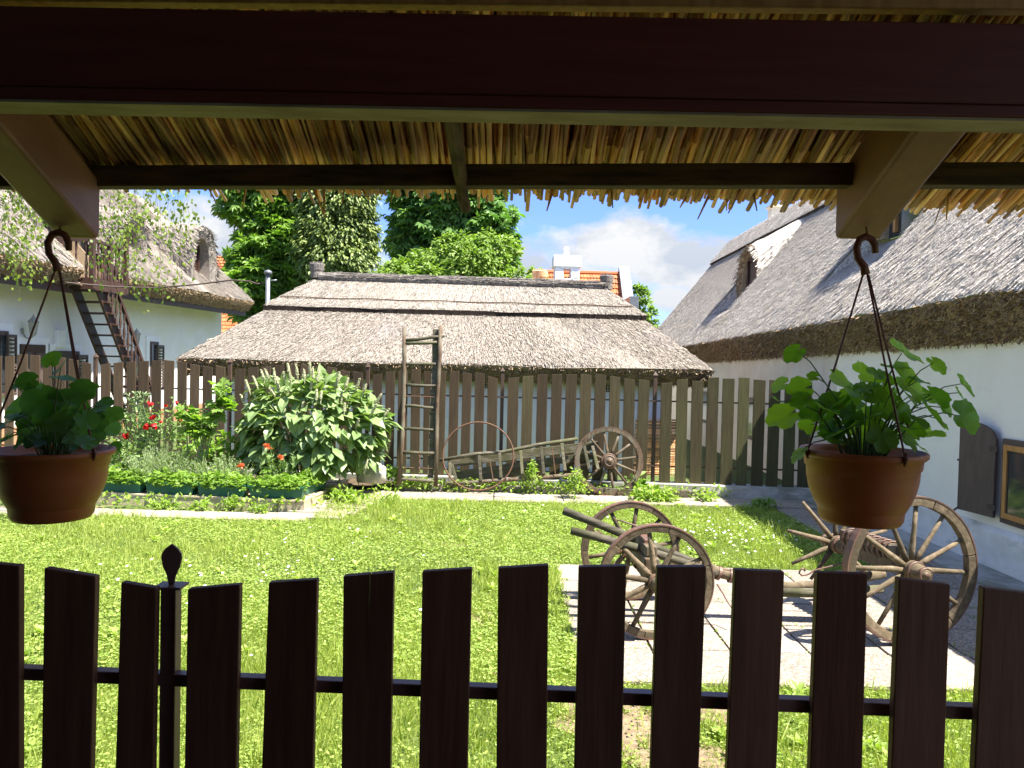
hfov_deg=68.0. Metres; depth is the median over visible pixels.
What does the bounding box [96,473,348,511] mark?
flower bed
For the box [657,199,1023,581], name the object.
thatched cottage
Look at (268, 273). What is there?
vent pipe
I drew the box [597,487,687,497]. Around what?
timber
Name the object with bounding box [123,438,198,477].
herb plant
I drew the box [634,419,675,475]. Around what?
reed mat
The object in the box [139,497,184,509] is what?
weed
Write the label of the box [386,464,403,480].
weed
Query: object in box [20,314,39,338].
wall lantern
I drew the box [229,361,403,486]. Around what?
flowering bush
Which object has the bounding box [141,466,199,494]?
planter
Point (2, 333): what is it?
window
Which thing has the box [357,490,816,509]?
garden path
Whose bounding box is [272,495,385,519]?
stepping path
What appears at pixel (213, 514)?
garden path
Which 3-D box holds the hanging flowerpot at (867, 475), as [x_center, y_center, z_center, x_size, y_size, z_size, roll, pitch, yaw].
[1.025,-0.025,2.111,0.651,0.828,0.339,1,2,0]
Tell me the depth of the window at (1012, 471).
6.65 m
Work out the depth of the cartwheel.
10.45 m
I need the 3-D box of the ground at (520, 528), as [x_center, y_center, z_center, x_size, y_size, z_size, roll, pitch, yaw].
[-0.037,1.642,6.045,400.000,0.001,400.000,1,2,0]
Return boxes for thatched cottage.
[0,190,253,446]
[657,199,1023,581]
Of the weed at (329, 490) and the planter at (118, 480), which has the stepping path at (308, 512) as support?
the weed at (329, 490)
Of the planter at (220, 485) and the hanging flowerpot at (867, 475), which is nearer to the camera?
the hanging flowerpot at (867, 475)
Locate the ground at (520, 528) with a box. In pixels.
[0,418,971,767]
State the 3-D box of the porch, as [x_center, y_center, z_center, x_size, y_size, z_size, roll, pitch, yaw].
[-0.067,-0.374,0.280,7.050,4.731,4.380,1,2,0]
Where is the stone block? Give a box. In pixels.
[356,465,385,483]
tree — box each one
[0,190,210,312]
[210,190,307,323]
[283,189,385,286]
[369,226,547,278]
[380,189,525,274]
[631,280,660,327]
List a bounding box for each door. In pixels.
[19,344,45,382]
[53,351,79,387]
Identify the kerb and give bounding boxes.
[394,483,706,497]
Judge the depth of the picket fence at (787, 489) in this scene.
10.70 m
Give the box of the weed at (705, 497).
[690,490,719,501]
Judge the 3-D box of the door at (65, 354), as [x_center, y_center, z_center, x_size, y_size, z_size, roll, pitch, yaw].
[-9.363,0.188,15.955,0.077,1.764,0.889,1,1,0]
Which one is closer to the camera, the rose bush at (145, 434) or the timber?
the rose bush at (145, 434)
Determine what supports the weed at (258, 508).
on the garden path at (213, 514)
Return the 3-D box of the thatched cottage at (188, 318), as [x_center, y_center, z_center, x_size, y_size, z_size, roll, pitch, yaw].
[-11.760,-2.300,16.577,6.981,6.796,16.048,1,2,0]
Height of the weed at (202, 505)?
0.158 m
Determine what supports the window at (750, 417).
in the thatched cottage at (755, 302)
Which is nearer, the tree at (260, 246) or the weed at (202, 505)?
the weed at (202, 505)
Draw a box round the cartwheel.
[574,427,642,495]
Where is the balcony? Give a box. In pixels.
[55,233,128,295]
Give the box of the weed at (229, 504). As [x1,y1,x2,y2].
[218,492,246,511]
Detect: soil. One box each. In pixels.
[348,478,688,487]
[472,611,726,767]
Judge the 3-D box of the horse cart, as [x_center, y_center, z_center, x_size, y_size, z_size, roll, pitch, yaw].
[1.728,1.190,5.371,2.746,0.980,1.072,1,2,0]
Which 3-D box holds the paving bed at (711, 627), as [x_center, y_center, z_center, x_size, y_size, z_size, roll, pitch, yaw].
[2.383,1.665,7.045,4.000,0.001,5.500,1,2,0]
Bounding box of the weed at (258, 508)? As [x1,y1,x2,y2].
[247,502,268,513]
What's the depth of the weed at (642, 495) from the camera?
10.07 m
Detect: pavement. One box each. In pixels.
[556,508,982,691]
[795,485,1023,589]
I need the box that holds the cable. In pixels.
[39,279,264,288]
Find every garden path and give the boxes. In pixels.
[0,506,307,521]
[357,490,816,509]
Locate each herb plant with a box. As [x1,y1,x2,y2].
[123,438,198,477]
[188,452,255,480]
[237,443,303,481]
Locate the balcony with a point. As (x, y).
(90, 280)
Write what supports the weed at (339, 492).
on the stepping path at (308, 512)
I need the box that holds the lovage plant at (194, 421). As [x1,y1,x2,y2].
[173,377,237,472]
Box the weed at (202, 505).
[183,499,213,510]
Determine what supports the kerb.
on the ground at (520, 528)
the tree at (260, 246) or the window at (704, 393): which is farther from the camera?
the tree at (260, 246)
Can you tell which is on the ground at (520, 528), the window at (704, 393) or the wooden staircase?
the wooden staircase
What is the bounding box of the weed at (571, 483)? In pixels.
[559,466,591,499]
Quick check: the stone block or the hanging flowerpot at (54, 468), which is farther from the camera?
the stone block
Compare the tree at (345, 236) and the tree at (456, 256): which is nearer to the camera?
the tree at (456, 256)
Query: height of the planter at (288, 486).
0.358 m
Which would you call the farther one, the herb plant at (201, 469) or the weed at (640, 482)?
the weed at (640, 482)
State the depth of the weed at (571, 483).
10.13 m
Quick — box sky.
[129,189,799,325]
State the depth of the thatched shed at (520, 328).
12.93 m
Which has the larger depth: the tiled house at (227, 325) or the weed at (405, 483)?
the tiled house at (227, 325)
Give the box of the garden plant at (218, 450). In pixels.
[109,427,277,482]
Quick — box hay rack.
[439,437,599,486]
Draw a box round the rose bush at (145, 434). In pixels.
[104,391,186,470]
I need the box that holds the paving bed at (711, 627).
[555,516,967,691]
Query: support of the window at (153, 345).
in the thatched cottage at (188, 318)
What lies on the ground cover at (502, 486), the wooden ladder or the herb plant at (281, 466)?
the wooden ladder
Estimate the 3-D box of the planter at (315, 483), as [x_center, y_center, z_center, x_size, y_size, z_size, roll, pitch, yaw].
[-2.517,1.179,9.497,0.430,0.341,0.665,1,2,0]
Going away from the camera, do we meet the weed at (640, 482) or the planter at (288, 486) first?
the planter at (288, 486)
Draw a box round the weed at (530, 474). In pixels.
[519,459,541,490]
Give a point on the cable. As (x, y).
(162, 286)
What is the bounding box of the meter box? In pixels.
[54,330,65,347]
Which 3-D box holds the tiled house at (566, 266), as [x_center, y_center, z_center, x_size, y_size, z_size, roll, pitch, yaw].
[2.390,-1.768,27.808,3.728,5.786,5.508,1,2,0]
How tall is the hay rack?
0.712 m
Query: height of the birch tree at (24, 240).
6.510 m
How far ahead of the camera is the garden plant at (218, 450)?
9.90 m
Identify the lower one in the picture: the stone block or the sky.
the stone block
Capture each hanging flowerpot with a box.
[0,226,123,524]
[765,227,979,529]
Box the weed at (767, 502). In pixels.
[743,495,782,508]
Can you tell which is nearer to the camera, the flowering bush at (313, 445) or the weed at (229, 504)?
the weed at (229, 504)
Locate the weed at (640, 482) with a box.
[622,471,652,488]
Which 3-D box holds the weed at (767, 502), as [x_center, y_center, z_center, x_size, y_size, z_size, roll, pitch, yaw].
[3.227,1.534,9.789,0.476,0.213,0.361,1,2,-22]
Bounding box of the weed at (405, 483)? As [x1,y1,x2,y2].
[398,475,431,489]
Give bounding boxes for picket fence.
[0,353,813,500]
[0,543,1023,767]
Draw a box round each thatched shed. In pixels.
[175,261,714,472]
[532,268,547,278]
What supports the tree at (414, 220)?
on the ground at (520, 528)
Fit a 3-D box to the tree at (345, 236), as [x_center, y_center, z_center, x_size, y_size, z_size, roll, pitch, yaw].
[-7.542,-5.423,32.832,4.564,12.401,3.750,1,2,-23]
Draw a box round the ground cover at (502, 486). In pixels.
[99,476,976,690]
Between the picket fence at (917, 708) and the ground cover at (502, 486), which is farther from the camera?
the ground cover at (502, 486)
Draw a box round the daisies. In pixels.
[76,499,798,655]
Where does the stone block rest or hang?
on the ground cover at (502, 486)
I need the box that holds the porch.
[0,0,1023,238]
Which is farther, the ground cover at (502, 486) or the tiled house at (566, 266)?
the tiled house at (566, 266)
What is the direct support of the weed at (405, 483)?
on the ground at (520, 528)
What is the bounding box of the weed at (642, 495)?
[627,484,681,502]
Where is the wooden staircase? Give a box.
[72,246,150,430]
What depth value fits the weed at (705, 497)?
10.16 m
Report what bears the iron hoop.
on the ground cover at (502, 486)
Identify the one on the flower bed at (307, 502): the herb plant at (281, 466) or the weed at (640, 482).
the herb plant at (281, 466)
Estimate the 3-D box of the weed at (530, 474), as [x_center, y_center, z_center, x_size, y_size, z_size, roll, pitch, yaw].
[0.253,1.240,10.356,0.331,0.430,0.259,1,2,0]
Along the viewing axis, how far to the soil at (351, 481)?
10.64 m
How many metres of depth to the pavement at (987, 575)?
7.04 m
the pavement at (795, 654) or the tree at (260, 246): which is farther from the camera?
the tree at (260, 246)
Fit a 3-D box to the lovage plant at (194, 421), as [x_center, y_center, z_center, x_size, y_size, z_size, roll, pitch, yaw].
[-3.801,0.622,9.485,0.800,1.434,0.394,1,2,0]
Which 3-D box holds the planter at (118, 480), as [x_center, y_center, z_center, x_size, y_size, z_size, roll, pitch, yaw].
[-4.719,1.132,9.222,0.737,0.349,0.409,1,2,0]
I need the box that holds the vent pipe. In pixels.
[264,270,276,302]
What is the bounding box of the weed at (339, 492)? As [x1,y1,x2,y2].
[330,484,360,501]
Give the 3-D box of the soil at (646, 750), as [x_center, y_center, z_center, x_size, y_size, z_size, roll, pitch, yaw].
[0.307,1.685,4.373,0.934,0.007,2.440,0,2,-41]
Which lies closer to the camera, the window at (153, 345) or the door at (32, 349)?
the door at (32, 349)
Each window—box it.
[0,331,8,395]
[124,351,137,392]
[150,341,158,378]
[703,391,706,422]
[748,398,752,439]
[999,438,1023,529]
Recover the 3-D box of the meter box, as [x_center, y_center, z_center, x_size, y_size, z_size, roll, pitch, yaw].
[-9.331,-0.930,15.667,0.100,0.360,0.260,1,2,0]
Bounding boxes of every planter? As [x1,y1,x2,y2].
[103,462,147,492]
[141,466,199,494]
[191,466,251,496]
[244,468,309,498]
[296,465,328,494]
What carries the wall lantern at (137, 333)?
attached to the thatched cottage at (188, 318)
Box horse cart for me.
[562,495,977,642]
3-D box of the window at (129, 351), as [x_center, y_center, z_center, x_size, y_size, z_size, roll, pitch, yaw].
[-9.356,-0.308,18.709,0.069,1.012,0.748,1,1,0]
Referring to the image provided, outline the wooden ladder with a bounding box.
[397,325,444,486]
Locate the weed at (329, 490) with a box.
[321,484,334,498]
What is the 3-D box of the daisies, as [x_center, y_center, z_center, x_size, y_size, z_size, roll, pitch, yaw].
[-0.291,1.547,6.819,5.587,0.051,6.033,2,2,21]
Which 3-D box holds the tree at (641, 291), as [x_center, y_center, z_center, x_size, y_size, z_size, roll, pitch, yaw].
[6.239,-2.113,37.978,2.415,6.143,1.902,1,2,0]
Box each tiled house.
[217,256,236,359]
[547,247,638,308]
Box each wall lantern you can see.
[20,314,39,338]
[126,328,140,347]
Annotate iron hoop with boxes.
[442,421,513,490]

